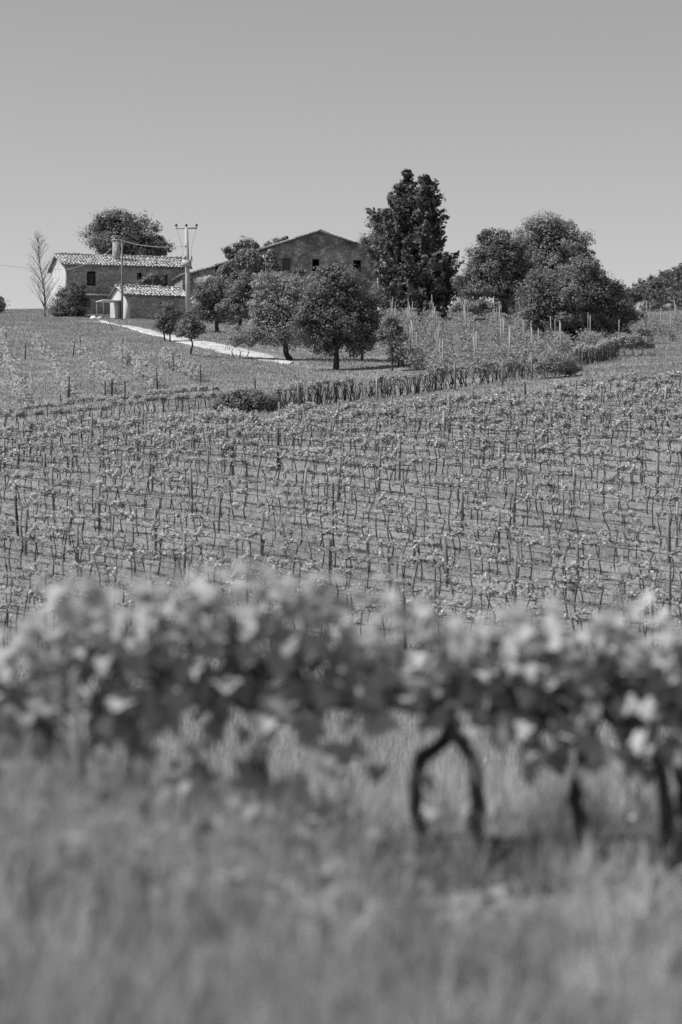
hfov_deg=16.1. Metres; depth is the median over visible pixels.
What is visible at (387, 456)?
row wire
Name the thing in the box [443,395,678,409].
row wire
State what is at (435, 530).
grapevine
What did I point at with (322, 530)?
grapevine
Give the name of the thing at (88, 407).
headland vine
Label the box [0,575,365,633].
row wire
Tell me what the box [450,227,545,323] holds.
garden tree
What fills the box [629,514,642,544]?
grapevine
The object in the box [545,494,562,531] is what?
grapevine
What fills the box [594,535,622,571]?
grapevine
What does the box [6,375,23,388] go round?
young vine
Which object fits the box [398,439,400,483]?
vineyard post
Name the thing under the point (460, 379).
trained vine
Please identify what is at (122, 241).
wooden pole
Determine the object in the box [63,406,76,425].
headland vine
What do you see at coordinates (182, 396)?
headland vine
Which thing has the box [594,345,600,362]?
trained vine
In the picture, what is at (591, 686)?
grapevine
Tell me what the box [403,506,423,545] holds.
grapevine
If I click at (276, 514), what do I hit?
grapevine
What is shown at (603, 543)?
grapevine
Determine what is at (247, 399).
round shrub
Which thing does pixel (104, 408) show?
headland vine
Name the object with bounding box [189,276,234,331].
orchard tree
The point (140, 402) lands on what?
headland vine
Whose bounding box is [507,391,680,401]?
row wire
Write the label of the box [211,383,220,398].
headland vine
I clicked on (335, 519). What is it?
grapevine
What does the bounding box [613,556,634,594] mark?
grapevine
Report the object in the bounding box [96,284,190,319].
stone shed
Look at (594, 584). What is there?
grapevine
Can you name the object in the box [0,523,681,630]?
row wire
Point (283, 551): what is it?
grapevine
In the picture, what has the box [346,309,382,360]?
orchard tree
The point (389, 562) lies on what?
grapevine
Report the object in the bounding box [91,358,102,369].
young vine
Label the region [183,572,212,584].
grapevine
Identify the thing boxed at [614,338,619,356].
trained vine
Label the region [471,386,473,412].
vineyard post
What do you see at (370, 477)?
row wire
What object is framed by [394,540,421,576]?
grapevine
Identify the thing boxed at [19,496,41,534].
grapevine
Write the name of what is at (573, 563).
grapevine
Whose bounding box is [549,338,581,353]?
staked vine
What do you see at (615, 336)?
staked vine
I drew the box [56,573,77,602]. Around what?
grapevine
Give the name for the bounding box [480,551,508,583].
grapevine
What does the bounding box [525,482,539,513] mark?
grapevine
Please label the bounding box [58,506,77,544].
grapevine
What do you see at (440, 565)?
grapevine
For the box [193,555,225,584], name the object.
grapevine
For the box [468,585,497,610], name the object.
grapevine
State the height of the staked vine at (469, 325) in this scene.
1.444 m
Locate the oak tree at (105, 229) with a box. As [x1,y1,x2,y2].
[77,207,175,255]
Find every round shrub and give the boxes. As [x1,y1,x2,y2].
[210,386,282,412]
[447,296,518,320]
[522,346,585,377]
[615,332,654,356]
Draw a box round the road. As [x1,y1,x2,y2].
[99,320,290,364]
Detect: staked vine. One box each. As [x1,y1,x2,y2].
[379,342,402,356]
[382,349,409,365]
[387,347,408,362]
[397,348,427,367]
[399,310,420,321]
[399,344,427,357]
[400,313,420,318]
[400,315,419,321]
[401,307,420,317]
[401,354,426,370]
[402,321,424,332]
[403,343,429,357]
[404,327,425,334]
[405,330,425,340]
[406,335,425,341]
[418,323,445,336]
[419,348,455,365]
[419,357,452,372]
[420,320,448,331]
[421,311,443,319]
[421,342,456,353]
[421,352,458,369]
[422,339,455,345]
[423,341,453,352]
[424,338,448,346]
[425,359,453,373]
[426,327,454,341]
[426,332,453,342]
[428,344,457,356]
[447,315,473,325]
[452,323,481,332]
[453,324,484,334]
[453,342,485,357]
[454,320,480,330]
[454,347,493,361]
[455,333,485,347]
[457,335,486,350]
[458,344,493,354]
[459,339,488,346]
[460,350,496,367]
[461,346,495,363]
[464,355,492,373]
[478,312,506,322]
[481,324,515,337]
[483,323,509,334]
[485,327,508,337]
[486,333,518,345]
[487,314,509,323]
[489,344,525,363]
[490,341,518,347]
[490,348,528,366]
[491,337,521,352]
[491,348,521,360]
[495,350,528,368]
[508,319,527,329]
[513,330,542,339]
[514,338,541,347]
[516,333,543,345]
[518,340,551,355]
[519,343,550,359]
[519,346,551,359]
[521,346,548,358]
[540,332,574,348]
[542,334,577,351]
[543,330,569,343]
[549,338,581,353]
[550,339,586,353]
[571,328,598,341]
[573,330,600,344]
[577,333,603,346]
[603,330,622,339]
[607,333,624,338]
[628,323,644,331]
[629,327,645,334]
[636,329,659,341]
[638,316,653,325]
[652,322,673,334]
[659,327,676,336]
[662,328,678,338]
[663,330,680,341]
[669,320,681,330]
[671,317,681,326]
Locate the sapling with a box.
[371,313,411,370]
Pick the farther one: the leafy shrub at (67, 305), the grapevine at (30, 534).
the leafy shrub at (67, 305)
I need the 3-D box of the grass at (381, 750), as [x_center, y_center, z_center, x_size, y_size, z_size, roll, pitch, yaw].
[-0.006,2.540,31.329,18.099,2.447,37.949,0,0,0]
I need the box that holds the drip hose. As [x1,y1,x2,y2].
[378,835,681,843]
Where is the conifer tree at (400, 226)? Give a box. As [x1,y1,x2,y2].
[364,169,453,316]
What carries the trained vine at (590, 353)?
on the ground at (634, 506)
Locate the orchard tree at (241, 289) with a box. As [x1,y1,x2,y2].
[215,269,262,333]
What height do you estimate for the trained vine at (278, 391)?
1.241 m
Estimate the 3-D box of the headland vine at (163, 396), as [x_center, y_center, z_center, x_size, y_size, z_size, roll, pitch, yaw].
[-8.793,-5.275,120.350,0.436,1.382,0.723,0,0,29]
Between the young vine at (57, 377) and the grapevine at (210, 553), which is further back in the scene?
the young vine at (57, 377)
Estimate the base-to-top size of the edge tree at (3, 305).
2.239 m
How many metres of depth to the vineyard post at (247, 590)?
64.74 m
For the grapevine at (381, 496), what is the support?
on the ground at (634, 506)
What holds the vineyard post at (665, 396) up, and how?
on the ground at (634, 506)
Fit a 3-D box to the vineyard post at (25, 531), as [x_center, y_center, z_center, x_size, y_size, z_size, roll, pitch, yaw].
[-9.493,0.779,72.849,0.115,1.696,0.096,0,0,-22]
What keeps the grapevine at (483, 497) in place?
on the ground at (634, 506)
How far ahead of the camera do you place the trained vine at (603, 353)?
155.51 m
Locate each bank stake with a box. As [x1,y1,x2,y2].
[68,376,69,398]
[111,378,112,397]
[156,367,157,389]
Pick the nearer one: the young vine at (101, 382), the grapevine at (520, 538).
the grapevine at (520, 538)
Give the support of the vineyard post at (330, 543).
on the ground at (634, 506)
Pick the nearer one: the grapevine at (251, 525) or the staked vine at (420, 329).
the grapevine at (251, 525)
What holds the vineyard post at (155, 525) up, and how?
on the ground at (634, 506)
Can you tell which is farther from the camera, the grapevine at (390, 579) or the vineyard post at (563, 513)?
the vineyard post at (563, 513)
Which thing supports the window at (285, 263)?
in the gabled house at (309, 251)
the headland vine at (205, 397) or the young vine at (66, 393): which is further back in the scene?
the young vine at (66, 393)
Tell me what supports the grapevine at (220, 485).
on the ground at (634, 506)
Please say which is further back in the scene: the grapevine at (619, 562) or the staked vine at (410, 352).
the staked vine at (410, 352)
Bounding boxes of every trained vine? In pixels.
[273,385,282,407]
[276,388,284,408]
[281,386,287,407]
[287,383,296,406]
[293,380,303,405]
[299,383,305,405]
[303,381,317,404]
[310,380,323,404]
[317,376,331,404]
[323,377,331,403]
[329,377,342,401]
[331,377,341,401]
[339,379,348,401]
[340,376,351,399]
[346,375,355,400]
[353,378,365,399]
[364,377,379,397]
[372,377,383,397]
[374,371,390,397]
[382,372,396,397]
[389,375,404,396]
[395,372,411,394]
[405,373,420,393]
[412,370,429,391]
[422,368,435,391]
[427,364,442,391]
[434,364,446,389]
[445,364,458,388]
[450,366,465,385]
[459,362,479,386]
[468,364,487,383]
[479,358,493,383]
[487,360,500,381]
[500,360,515,381]
[506,357,519,379]
[517,358,529,379]
[521,352,537,377]
[572,345,578,359]
[578,344,582,363]
[582,347,586,363]
[585,346,588,363]
[587,346,592,364]
[589,343,595,362]
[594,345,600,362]
[596,340,601,362]
[596,344,601,362]
[597,344,603,361]
[601,340,606,361]
[603,337,609,360]
[606,338,611,357]
[609,341,613,358]
[611,337,617,357]
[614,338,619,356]
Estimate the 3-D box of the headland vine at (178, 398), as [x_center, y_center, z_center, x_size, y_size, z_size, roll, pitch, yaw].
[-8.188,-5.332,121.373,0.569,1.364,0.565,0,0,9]
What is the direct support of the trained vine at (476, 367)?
on the ground at (634, 506)
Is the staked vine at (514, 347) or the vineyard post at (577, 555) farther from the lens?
the staked vine at (514, 347)
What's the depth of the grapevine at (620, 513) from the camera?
75.84 m
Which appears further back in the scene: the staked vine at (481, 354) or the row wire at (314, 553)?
the staked vine at (481, 354)
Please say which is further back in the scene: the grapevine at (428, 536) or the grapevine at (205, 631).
the grapevine at (428, 536)
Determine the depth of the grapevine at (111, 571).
64.62 m
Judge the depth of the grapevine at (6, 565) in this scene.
67.20 m
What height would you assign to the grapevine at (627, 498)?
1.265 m
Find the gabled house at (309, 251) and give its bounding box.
[170,229,376,315]
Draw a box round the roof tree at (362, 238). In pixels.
[355,231,373,245]
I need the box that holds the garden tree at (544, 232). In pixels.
[511,208,608,283]
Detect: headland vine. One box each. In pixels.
[0,409,15,426]
[8,405,26,425]
[15,408,26,432]
[17,411,30,426]
[21,401,33,419]
[34,408,45,432]
[35,400,44,420]
[43,399,53,422]
[49,401,65,418]
[52,406,68,430]
[52,407,64,426]
[60,397,72,418]
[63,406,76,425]
[64,395,76,414]
[72,405,86,422]
[76,394,86,418]
[83,403,96,426]
[84,393,94,417]
[94,403,109,419]
[95,395,108,417]
[100,402,113,420]
[109,397,119,419]
[113,393,125,413]
[117,399,124,418]
[121,391,131,415]
[126,397,133,416]
[131,391,138,413]
[135,397,145,417]
[138,391,148,409]
[144,393,154,417]
[148,388,161,409]
[151,394,161,412]
[157,388,170,405]
[159,395,168,411]
[160,392,169,414]
[171,392,181,411]
[172,386,183,408]
[175,392,188,413]
[177,385,189,407]
[182,392,194,414]
[189,384,197,405]
[195,390,204,413]
[197,383,205,406]
[202,393,210,405]
[206,390,216,409]
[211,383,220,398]
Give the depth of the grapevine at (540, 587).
64.50 m
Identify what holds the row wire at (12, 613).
attached to the grapevine mass
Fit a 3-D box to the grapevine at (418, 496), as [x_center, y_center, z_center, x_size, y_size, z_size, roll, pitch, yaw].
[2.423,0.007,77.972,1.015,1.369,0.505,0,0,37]
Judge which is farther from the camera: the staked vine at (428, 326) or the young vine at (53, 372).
the staked vine at (428, 326)
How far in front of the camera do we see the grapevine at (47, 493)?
78.56 m
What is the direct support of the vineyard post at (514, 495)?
on the ground at (634, 506)
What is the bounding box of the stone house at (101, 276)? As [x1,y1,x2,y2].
[47,235,192,314]
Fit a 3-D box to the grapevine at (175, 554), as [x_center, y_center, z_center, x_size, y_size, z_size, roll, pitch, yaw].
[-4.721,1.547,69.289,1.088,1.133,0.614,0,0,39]
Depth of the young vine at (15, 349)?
164.22 m
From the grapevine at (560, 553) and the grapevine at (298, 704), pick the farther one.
the grapevine at (560, 553)
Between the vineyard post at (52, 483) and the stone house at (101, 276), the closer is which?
the vineyard post at (52, 483)
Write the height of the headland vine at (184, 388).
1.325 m
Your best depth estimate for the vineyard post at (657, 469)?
82.85 m
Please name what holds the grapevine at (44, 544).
on the ground at (634, 506)
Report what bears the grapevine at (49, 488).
on the ground at (634, 506)
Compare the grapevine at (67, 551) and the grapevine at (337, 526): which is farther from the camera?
the grapevine at (337, 526)
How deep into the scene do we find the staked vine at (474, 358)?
147.28 m
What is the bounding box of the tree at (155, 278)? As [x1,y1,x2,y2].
[136,269,165,285]
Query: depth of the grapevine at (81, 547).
68.51 m
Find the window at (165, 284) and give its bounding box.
[161,274,166,286]
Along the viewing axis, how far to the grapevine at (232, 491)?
79.67 m
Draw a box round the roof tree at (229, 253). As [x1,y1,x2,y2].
[221,234,263,259]
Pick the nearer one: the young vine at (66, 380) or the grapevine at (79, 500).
the grapevine at (79, 500)
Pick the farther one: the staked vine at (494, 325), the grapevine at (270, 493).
the staked vine at (494, 325)
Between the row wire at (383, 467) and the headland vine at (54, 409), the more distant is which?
the headland vine at (54, 409)
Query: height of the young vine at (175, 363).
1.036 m
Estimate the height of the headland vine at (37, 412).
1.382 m
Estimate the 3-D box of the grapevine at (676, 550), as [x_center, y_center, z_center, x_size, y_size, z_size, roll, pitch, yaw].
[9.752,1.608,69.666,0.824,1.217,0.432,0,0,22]
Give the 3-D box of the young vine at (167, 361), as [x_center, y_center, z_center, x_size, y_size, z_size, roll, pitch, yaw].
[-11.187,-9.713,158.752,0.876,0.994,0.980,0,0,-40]
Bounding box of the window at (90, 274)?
[87,271,96,286]
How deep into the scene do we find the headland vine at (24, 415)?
111.89 m
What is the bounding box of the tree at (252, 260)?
[215,248,339,298]
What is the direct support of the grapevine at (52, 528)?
on the ground at (634, 506)
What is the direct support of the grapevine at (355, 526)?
on the ground at (634, 506)
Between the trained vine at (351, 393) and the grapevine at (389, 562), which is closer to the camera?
the grapevine at (389, 562)
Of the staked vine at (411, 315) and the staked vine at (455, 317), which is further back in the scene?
the staked vine at (411, 315)
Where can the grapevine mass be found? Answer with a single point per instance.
(276, 419)
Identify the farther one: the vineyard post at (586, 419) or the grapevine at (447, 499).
the vineyard post at (586, 419)
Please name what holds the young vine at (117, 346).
on the ground at (634, 506)
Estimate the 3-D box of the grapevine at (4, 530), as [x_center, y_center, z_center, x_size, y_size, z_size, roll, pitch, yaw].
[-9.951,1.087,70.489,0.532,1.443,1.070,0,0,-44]
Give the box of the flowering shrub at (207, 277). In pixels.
[190,274,215,323]
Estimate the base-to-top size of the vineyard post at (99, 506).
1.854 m
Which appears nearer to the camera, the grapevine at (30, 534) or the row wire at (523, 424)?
the grapevine at (30, 534)
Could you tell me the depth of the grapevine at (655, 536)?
72.53 m
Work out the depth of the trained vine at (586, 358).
151.76 m
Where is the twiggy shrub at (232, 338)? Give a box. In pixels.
[222,324,260,357]
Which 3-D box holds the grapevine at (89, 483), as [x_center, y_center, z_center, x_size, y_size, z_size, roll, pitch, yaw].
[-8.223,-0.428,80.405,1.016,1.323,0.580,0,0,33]
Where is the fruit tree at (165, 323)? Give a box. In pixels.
[152,300,183,340]
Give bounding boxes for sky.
[0,0,681,309]
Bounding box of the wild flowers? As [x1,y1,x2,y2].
[58,763,638,820]
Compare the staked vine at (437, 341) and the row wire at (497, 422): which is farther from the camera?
the staked vine at (437, 341)
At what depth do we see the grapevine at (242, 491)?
79.26 m
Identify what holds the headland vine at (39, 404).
on the ground at (634, 506)
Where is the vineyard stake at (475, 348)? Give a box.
[474,333,475,372]
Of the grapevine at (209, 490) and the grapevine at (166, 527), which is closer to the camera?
the grapevine at (166, 527)
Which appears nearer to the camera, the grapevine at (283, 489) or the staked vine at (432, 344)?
the grapevine at (283, 489)
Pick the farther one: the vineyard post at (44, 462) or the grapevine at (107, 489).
the vineyard post at (44, 462)
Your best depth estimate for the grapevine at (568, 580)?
63.90 m
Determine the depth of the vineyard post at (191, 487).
80.65 m
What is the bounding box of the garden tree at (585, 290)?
[513,253,646,342]
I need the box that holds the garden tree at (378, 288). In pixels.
[358,210,464,308]
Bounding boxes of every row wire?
[0,433,678,501]
[0,454,681,551]
[0,463,681,567]
[0,490,681,601]
[0,506,674,614]
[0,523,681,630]
[0,539,677,640]
[0,556,469,633]
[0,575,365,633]
[0,611,24,627]
[1,438,681,517]
[1,593,168,626]
[2,476,681,585]
[5,397,199,416]
[5,428,681,487]
[7,389,213,410]
[9,446,681,533]
[35,424,681,475]
[101,420,681,463]
[156,416,681,451]
[232,415,680,440]
[291,412,680,430]
[334,406,680,422]
[388,401,678,415]
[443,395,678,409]
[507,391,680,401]
[563,383,673,392]
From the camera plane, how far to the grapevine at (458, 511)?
76.91 m
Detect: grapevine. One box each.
[0,515,15,551]
[0,525,9,534]
[0,532,16,570]
[0,552,18,588]
[0,570,27,607]
[0,576,193,796]
[0,587,19,627]
[0,618,83,796]
[3,583,40,617]
[5,480,27,496]
[5,500,30,536]
[7,520,29,553]
[7,532,38,571]
[14,526,340,799]
[15,532,44,573]
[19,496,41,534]
[20,565,44,609]
[22,492,40,520]
[29,589,45,604]
[30,511,58,540]
[30,522,46,555]
[33,557,62,577]
[36,483,62,523]
[36,538,65,574]
[39,490,61,522]
[42,568,78,594]
[48,514,77,540]
[49,526,62,558]
[51,528,90,560]
[53,524,81,561]
[54,476,72,505]
[54,547,73,576]
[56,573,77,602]
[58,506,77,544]
[61,473,88,512]
[62,488,84,524]
[62,542,102,574]
[66,512,100,545]
[67,563,84,594]
[70,498,90,528]
[71,557,112,592]
[79,533,102,560]
[82,480,108,513]
[84,496,105,530]
[88,512,115,548]
[90,544,111,585]
[94,533,109,567]
[96,486,120,511]
[100,482,135,517]
[100,508,126,550]
[103,567,124,586]
[104,500,122,531]
[104,579,132,627]
[105,530,128,570]
[105,548,127,580]
[110,496,126,533]
[119,552,142,583]
[121,483,141,513]
[121,511,145,553]
[123,498,146,535]
[124,540,143,572]
[130,458,434,816]
[132,520,158,555]
[135,549,163,580]
[136,489,160,520]
[137,550,158,574]
[141,506,158,536]
[141,575,176,602]
[144,519,188,557]
[145,494,166,522]
[146,530,176,575]
[152,529,189,561]
[156,544,190,579]
[156,547,195,576]
[160,510,179,534]
[167,511,191,543]
[168,491,184,524]
[169,483,184,510]
[174,496,191,526]
[177,530,201,563]
[180,538,205,572]
[182,481,203,513]
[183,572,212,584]
[188,497,205,525]
[189,513,205,540]
[189,556,207,576]
[193,526,213,564]
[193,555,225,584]
[194,484,229,514]
[199,500,221,531]
[199,517,227,548]
[203,551,220,584]
[211,483,226,516]
[214,563,233,589]
[219,535,233,563]
[220,485,241,518]
[221,502,243,533]
[223,556,241,580]
[225,582,245,618]
[227,532,249,558]
[229,572,248,608]
[233,486,249,520]
[234,520,257,550]
[238,548,263,592]
[242,528,267,567]
[251,569,266,606]
[252,523,286,546]
[254,554,278,575]
[255,498,291,540]
[257,507,299,540]
[259,523,281,556]
[259,564,290,589]
[262,556,288,590]
[263,487,280,518]
[263,543,276,563]
[267,545,291,576]
[272,487,297,522]
[275,527,293,559]
[279,555,310,590]
[280,478,298,510]
[281,498,303,526]
[281,537,302,576]
[291,495,313,528]
[292,509,316,545]
[294,580,553,854]
[296,513,590,868]
[299,558,321,587]
[305,530,320,562]
[307,495,330,523]
[309,478,335,515]
[311,479,330,512]
[313,508,340,548]
[314,577,330,587]
[316,526,342,566]
[316,526,349,567]
[318,544,344,586]
[319,494,349,532]
[321,515,344,545]
[330,565,354,599]
[331,564,352,596]
[333,505,354,533]
[335,476,360,516]
[335,523,362,551]
[337,486,369,519]
[339,552,364,589]
[341,540,359,568]
[342,582,374,617]
[349,509,378,537]
[352,520,373,552]
[353,555,372,589]
[356,534,379,573]
[358,487,376,521]
[363,499,389,538]
[365,551,409,593]
[371,507,404,541]
[371,538,400,568]
[371,574,393,607]
[378,491,394,524]
[385,558,416,594]
[387,517,407,556]
[389,498,410,524]
[392,523,413,558]
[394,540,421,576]
[394,584,429,595]
[397,579,412,598]
[400,555,422,596]
[403,491,427,511]
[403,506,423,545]
[410,479,437,513]
[411,532,431,562]
[413,512,435,547]
[414,540,433,580]
[419,552,459,586]
[421,475,449,515]
[421,584,451,592]
[424,528,451,561]
[424,549,443,582]
[427,556,457,597]
[430,514,447,550]
[432,496,457,532]
[439,574,462,605]
[445,528,474,569]
[446,477,474,518]
[448,582,472,613]
[450,508,464,536]
[454,521,469,553]
[455,542,479,571]
[457,485,497,519]
[462,568,491,607]
[465,501,494,538]
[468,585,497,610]
[471,522,488,555]
[473,493,496,520]
[473,573,517,608]
[475,521,520,556]
[476,542,489,573]
[479,552,529,594]
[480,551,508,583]
[481,582,503,622]
[483,549,681,866]
[486,506,681,874]
[491,543,506,574]
[492,511,505,527]
[493,510,527,543]
[495,575,518,605]
[496,477,536,511]
[498,496,532,525]
[503,523,525,559]
[504,582,529,604]
[507,512,540,544]
[508,528,529,560]
[508,535,539,577]
[515,493,537,525]
[515,580,535,607]
[516,579,563,597]
[517,557,552,596]
[519,480,555,514]
[523,536,551,576]
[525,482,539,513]
[534,479,560,514]
[537,492,557,530]
[541,549,560,580]
[543,511,561,542]
[544,515,562,549]
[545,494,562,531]
[545,562,570,595]
[546,532,564,565]
[547,548,570,584]
[550,560,585,602]
[550,576,585,623]
[551,501,590,533]
[551,531,572,567]
[552,486,586,517]
[552,624,681,847]
[555,571,597,603]
[560,586,576,621]
[570,534,593,570]
[570,536,615,573]
[577,554,600,589]
[578,578,607,612]
[581,484,606,520]
[585,528,607,555]
[591,573,619,608]
[594,486,620,523]
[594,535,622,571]
[596,577,636,604]
[599,504,621,539]
[600,525,624,558]
[605,587,653,613]
[611,537,641,579]
[613,510,638,542]
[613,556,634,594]
[617,494,631,524]
[619,524,648,559]
[619,557,655,592]
[622,589,646,630]
[623,493,642,520]
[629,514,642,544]
[633,570,660,614]
[635,543,654,581]
[637,565,662,597]
[638,483,652,514]
[640,492,666,529]
[643,583,661,613]
[652,481,676,510]
[653,531,679,564]
[654,508,675,547]
[657,507,681,523]
[657,647,681,729]
[662,493,680,526]
[665,547,681,581]
[669,498,681,532]
[674,568,681,603]
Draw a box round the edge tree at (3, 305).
[0,295,9,312]
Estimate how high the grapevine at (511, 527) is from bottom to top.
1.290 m
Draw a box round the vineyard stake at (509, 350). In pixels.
[507,333,510,371]
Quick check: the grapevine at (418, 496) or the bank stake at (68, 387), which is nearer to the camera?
the grapevine at (418, 496)
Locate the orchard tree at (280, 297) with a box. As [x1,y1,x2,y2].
[243,269,317,359]
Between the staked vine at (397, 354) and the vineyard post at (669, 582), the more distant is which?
the staked vine at (397, 354)
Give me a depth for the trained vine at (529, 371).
133.20 m
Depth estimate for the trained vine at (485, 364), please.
133.38 m
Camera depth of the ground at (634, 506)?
81.97 m
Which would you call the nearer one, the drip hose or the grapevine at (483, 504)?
the drip hose
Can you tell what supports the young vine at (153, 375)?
on the ground at (634, 506)
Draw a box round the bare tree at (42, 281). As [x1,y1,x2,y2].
[21,230,61,316]
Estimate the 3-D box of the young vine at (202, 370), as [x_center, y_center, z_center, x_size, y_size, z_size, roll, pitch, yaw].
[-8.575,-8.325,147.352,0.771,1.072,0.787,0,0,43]
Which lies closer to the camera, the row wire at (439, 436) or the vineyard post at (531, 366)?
the row wire at (439, 436)
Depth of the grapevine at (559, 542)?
72.26 m
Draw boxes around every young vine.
[0,342,14,349]
[0,353,13,365]
[4,347,19,359]
[5,365,18,377]
[5,377,24,386]
[6,359,20,368]
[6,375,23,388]
[8,378,22,391]
[10,369,29,377]
[10,382,23,394]
[12,388,28,402]
[16,383,31,399]
[17,393,30,404]
[35,334,44,345]
[37,341,48,349]
[39,346,51,356]
[40,349,50,360]
[43,352,58,362]
[44,355,54,370]
[46,357,64,371]
[50,362,65,371]
[51,367,67,380]
[51,373,63,386]
[54,370,69,386]
[57,377,73,392]
[59,381,73,394]
[59,381,75,395]
[78,348,96,358]
[84,347,97,356]
[84,353,94,364]
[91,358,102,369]
[94,361,108,373]
[94,365,109,378]
[96,367,115,380]
[97,370,111,379]
[99,378,109,391]
[102,374,120,389]
[112,346,129,358]
[113,342,125,356]
[122,350,133,365]
[130,355,144,366]
[135,362,149,377]
[139,366,153,377]
[146,368,161,387]
[148,370,162,384]
[156,346,173,363]
[163,351,175,363]
[164,357,174,369]
[171,358,180,371]
[176,356,192,372]
[183,362,203,378]
[187,362,202,377]
[193,367,208,378]
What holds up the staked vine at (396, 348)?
on the ground at (634, 506)
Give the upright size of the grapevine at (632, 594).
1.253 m
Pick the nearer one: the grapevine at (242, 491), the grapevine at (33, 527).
the grapevine at (33, 527)
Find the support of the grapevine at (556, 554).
on the ground at (634, 506)
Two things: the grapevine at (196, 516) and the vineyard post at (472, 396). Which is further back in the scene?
the vineyard post at (472, 396)
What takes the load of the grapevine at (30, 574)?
on the ground at (634, 506)
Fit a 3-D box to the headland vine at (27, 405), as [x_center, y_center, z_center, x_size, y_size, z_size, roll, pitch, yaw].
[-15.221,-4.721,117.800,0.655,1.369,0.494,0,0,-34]
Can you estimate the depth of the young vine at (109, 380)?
138.54 m
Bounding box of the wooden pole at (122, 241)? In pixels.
[121,239,123,319]
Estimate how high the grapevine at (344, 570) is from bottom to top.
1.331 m
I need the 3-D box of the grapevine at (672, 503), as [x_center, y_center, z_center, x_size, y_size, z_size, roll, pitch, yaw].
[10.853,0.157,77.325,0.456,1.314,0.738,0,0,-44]
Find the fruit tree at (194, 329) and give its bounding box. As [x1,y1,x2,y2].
[174,311,208,354]
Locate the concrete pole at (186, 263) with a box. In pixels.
[175,224,197,321]
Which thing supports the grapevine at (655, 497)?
on the ground at (634, 506)
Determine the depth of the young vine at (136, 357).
157.82 m
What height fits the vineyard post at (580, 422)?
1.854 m
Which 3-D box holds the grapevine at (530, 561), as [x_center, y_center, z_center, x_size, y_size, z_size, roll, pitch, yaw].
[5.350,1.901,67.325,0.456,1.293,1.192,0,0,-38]
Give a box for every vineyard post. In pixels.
[3,439,5,475]
[14,496,18,535]
[24,510,27,554]
[42,581,46,634]
[43,452,45,493]
[51,468,53,506]
[70,673,84,801]
[71,435,73,472]
[76,525,78,579]
[91,413,92,450]
[98,482,100,530]
[102,428,103,467]
[136,428,138,461]
[141,410,144,436]
[151,458,153,492]
[154,509,156,554]
[183,534,185,579]
[185,562,189,599]
[189,468,193,512]
[192,413,194,446]
[206,449,208,487]
[217,491,221,531]
[225,424,226,457]
[231,437,234,475]
[246,561,248,600]
[260,513,264,555]
[276,428,279,470]
[297,384,299,405]
[303,469,306,512]
[328,541,331,586]
[329,422,331,454]
[332,483,333,528]
[337,403,339,427]
[337,458,341,500]
[349,426,351,467]
[375,418,376,451]
[376,376,377,401]
[378,452,380,491]
[394,562,397,606]
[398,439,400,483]
[402,595,406,648]
[413,512,416,562]
[418,371,419,393]
[431,583,435,632]
[443,411,444,440]
[443,536,449,586]
[448,397,450,432]
[454,362,455,388]
[460,493,463,536]
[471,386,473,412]
[482,434,484,469]
[497,510,499,555]
[498,447,500,482]
[501,361,503,386]
[509,392,511,426]
[512,479,516,524]
[513,556,517,601]
[531,355,532,378]
[534,425,536,462]
[549,412,552,440]
[561,479,564,516]
[572,467,574,503]
[575,380,576,410]
[576,544,578,585]
[578,416,581,454]
[585,406,588,438]
[600,388,601,423]
[641,450,642,484]
[643,397,644,433]
[649,602,653,648]
[656,456,658,501]
[663,386,667,419]
[667,514,670,562]
[668,563,670,618]
[675,502,678,547]
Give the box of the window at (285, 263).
[281,258,290,271]
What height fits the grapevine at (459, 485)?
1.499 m
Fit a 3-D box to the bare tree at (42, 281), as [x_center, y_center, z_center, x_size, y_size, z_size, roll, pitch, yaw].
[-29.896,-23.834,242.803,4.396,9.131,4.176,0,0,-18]
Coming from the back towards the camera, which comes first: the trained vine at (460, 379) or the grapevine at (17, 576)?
the trained vine at (460, 379)
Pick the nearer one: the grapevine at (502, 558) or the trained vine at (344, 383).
the grapevine at (502, 558)
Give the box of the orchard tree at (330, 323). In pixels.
[282,261,385,369]
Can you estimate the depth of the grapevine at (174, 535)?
72.33 m
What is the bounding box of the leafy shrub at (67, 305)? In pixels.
[47,280,91,316]
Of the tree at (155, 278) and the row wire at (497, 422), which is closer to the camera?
the row wire at (497, 422)
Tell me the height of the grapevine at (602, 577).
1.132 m
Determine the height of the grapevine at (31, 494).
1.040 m
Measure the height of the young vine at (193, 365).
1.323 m
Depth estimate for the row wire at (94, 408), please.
115.15 m
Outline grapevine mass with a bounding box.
[0,369,681,653]
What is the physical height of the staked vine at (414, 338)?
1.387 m
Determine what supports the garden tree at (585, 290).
on the ground at (634, 506)
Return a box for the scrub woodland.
[578,263,681,310]
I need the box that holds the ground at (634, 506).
[0,280,681,823]
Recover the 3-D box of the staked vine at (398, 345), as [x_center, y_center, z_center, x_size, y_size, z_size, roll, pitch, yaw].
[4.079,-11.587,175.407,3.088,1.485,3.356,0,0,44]
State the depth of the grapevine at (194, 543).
68.81 m
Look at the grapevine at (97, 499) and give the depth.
77.12 m
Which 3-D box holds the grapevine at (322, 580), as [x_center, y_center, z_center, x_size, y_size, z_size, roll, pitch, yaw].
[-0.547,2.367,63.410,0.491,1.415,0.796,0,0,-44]
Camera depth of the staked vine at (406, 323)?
205.18 m
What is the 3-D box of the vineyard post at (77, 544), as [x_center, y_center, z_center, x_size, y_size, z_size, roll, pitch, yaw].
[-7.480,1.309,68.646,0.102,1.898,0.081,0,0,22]
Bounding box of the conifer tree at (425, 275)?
[386,173,463,320]
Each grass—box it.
[0,308,681,422]
[0,714,681,1023]
[4,681,677,828]
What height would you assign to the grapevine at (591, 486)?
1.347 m
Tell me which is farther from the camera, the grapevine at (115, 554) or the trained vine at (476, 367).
the trained vine at (476, 367)
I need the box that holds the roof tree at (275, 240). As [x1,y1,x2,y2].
[263,236,289,245]

